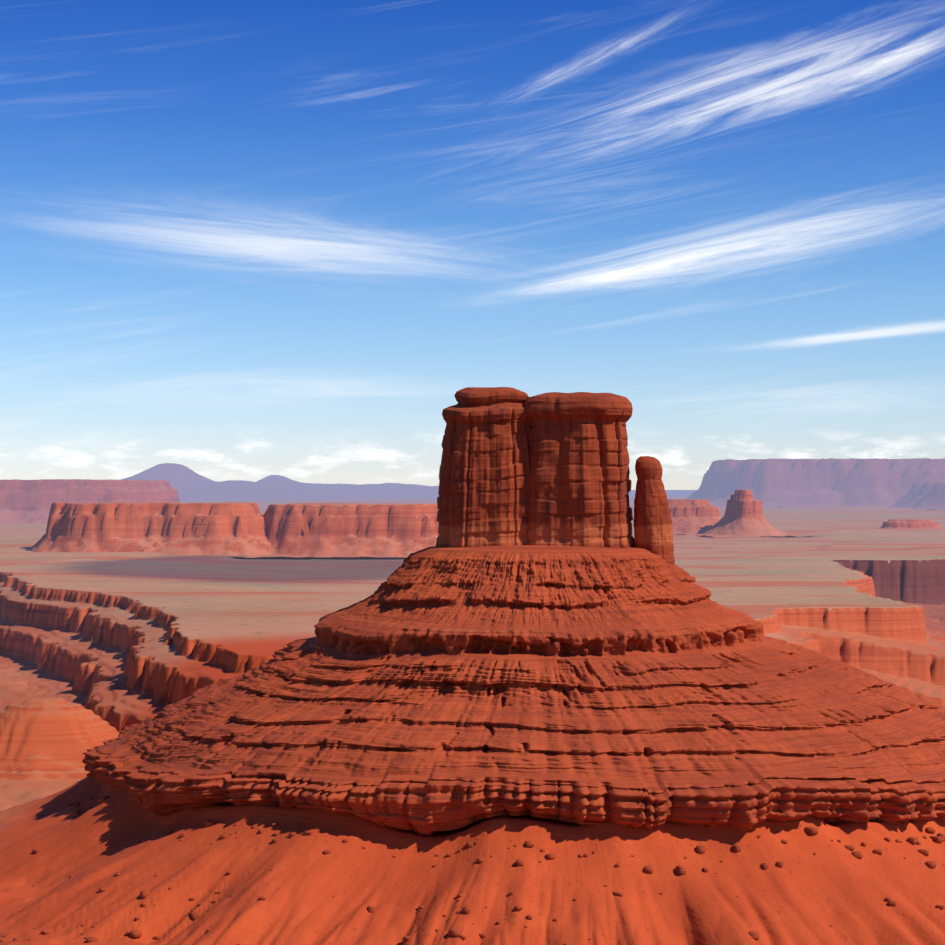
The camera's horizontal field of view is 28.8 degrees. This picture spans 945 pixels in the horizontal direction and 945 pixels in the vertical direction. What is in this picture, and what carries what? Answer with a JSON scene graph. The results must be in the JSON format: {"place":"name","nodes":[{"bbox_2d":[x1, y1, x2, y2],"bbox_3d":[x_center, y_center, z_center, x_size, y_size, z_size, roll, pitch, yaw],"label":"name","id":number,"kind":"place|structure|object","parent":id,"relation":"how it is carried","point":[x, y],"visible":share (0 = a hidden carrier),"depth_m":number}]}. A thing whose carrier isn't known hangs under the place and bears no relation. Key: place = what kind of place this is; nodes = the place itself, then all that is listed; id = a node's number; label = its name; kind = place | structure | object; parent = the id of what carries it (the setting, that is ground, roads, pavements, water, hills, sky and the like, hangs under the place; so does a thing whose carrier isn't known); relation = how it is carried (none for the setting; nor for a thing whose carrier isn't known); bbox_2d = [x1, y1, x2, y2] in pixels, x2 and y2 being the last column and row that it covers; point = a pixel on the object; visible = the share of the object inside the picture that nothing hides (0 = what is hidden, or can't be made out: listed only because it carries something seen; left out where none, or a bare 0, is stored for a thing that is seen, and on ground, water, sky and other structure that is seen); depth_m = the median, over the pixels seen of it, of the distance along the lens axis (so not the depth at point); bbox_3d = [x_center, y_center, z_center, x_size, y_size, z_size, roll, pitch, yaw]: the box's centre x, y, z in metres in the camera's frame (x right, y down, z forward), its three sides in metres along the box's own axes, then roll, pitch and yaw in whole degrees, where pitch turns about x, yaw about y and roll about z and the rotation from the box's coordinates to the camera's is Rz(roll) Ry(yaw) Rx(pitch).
{"place":"outdoors","nodes":[
{"label":"outdoors","id":0,"kind":"place"},
{"bbox_2d":[121,463,374,500],"bbox_3d":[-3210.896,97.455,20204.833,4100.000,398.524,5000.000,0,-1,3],"label":"ridge","id":1,"kind":"structure","parent":0,"point":[187,483],"depth_m":19085.33},
{"bbox_2d":[256,475,438,498],"bbox_3d":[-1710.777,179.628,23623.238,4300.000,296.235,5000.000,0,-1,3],"label":"ridge","id":2,"kind":"structure","parent":0,"point":[394,491],"depth_m":22593.85},
{"bbox_2d":[0,490,944,944],"bbox_3d":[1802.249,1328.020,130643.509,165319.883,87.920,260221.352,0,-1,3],"label":"desert ground","id":3,"kind":"structure","parent":0,"point":[98,648],"depth_m":831.13},
{"bbox_2d":[0,479,179,523],"bbox_3d":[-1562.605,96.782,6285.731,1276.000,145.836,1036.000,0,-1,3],"label":"mesa","id":4,"kind":"structure","parent":3,"relation":"on","point":[26,501],"depth_m":5915.66},
{"bbox_2d":[29,502,312,557],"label":"mesa","id":5,"kind":"structure","parent":3,"relation":"on","point":[212,529],"depth_m":3057.53},
{"bbox_2d":[261,503,438,557],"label":"mesa","id":6,"kind":"structure","parent":3,"relation":"on","point":[324,530],"depth_m":3063.42},
{"bbox_2d":[0,791,944,944],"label":"boulders","id":7,"kind":"object","parent":3,"relation":"on","point":[681,870],"visible":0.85,"depth_m":765.21},
{"bbox_2d":[82,545,944,834],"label":"butte base slope","id":8,"kind":"structure","parent":3,"relation":"on","point":[430,689],"depth_m":848.44},
{"bbox_2d":[435,387,531,546],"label":"rock tower","id":9,"kind":"structure","parent":8,"relation":"on","point":[484,490],"depth_m":965.60},
{"bbox_2d":[523,392,634,547],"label":"rock tower","id":10,"kind":"structure","parent":8,"relation":"on","point":[580,482],"depth_m":960.15},
{"bbox_2d":[633,456,674,563],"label":"rock spire","id":11,"kind":"structure","parent":8,"relation":"on","point":[652,521],"depth_m":971.17},
{"bbox_2d":[668,499,720,534],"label":"mesa","id":12,"kind":"structure","parent":3,"relation":"on","point":[695,516],"depth_m":4560.27},
{"bbox_2d":[680,490,824,536],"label":"butte","id":13,"kind":"structure","parent":3,"relation":"on","point":[743,515],"depth_m":4395.85},
{"bbox_2d":[686,458,944,507],"bbox_3d":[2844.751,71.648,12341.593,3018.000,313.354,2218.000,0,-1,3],"label":"mesa","id":14,"kind":"structure","parent":3,"relation":"on","point":[822,482],"depth_m":11486.60},
{"bbox_2d":[879,519,943,528],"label":"mesa","id":15,"kind":"structure","parent":3,"relation":"on","point":[909,524],"depth_m":5033.06},
{"bbox_2d":[889,477,944,509],"bbox_3d":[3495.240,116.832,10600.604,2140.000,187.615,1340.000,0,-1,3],"label":"mesa","id":16,"kind":"structure","parent":3,"relation":"on","point":[924,493],"depth_m":10434.13},
{"bbox_2d":[0,0,944,489],"label":"sky","id":17,"kind":"structure","parent":0,"point":[246,240]},
{"bbox_2d":[667,492,693,495],"bbox_3d":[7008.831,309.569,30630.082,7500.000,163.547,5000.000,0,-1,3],"label":"ridge","id":18,"kind":"structure","parent":0,"point":[685,494],"depth_m":29985.92}
]}

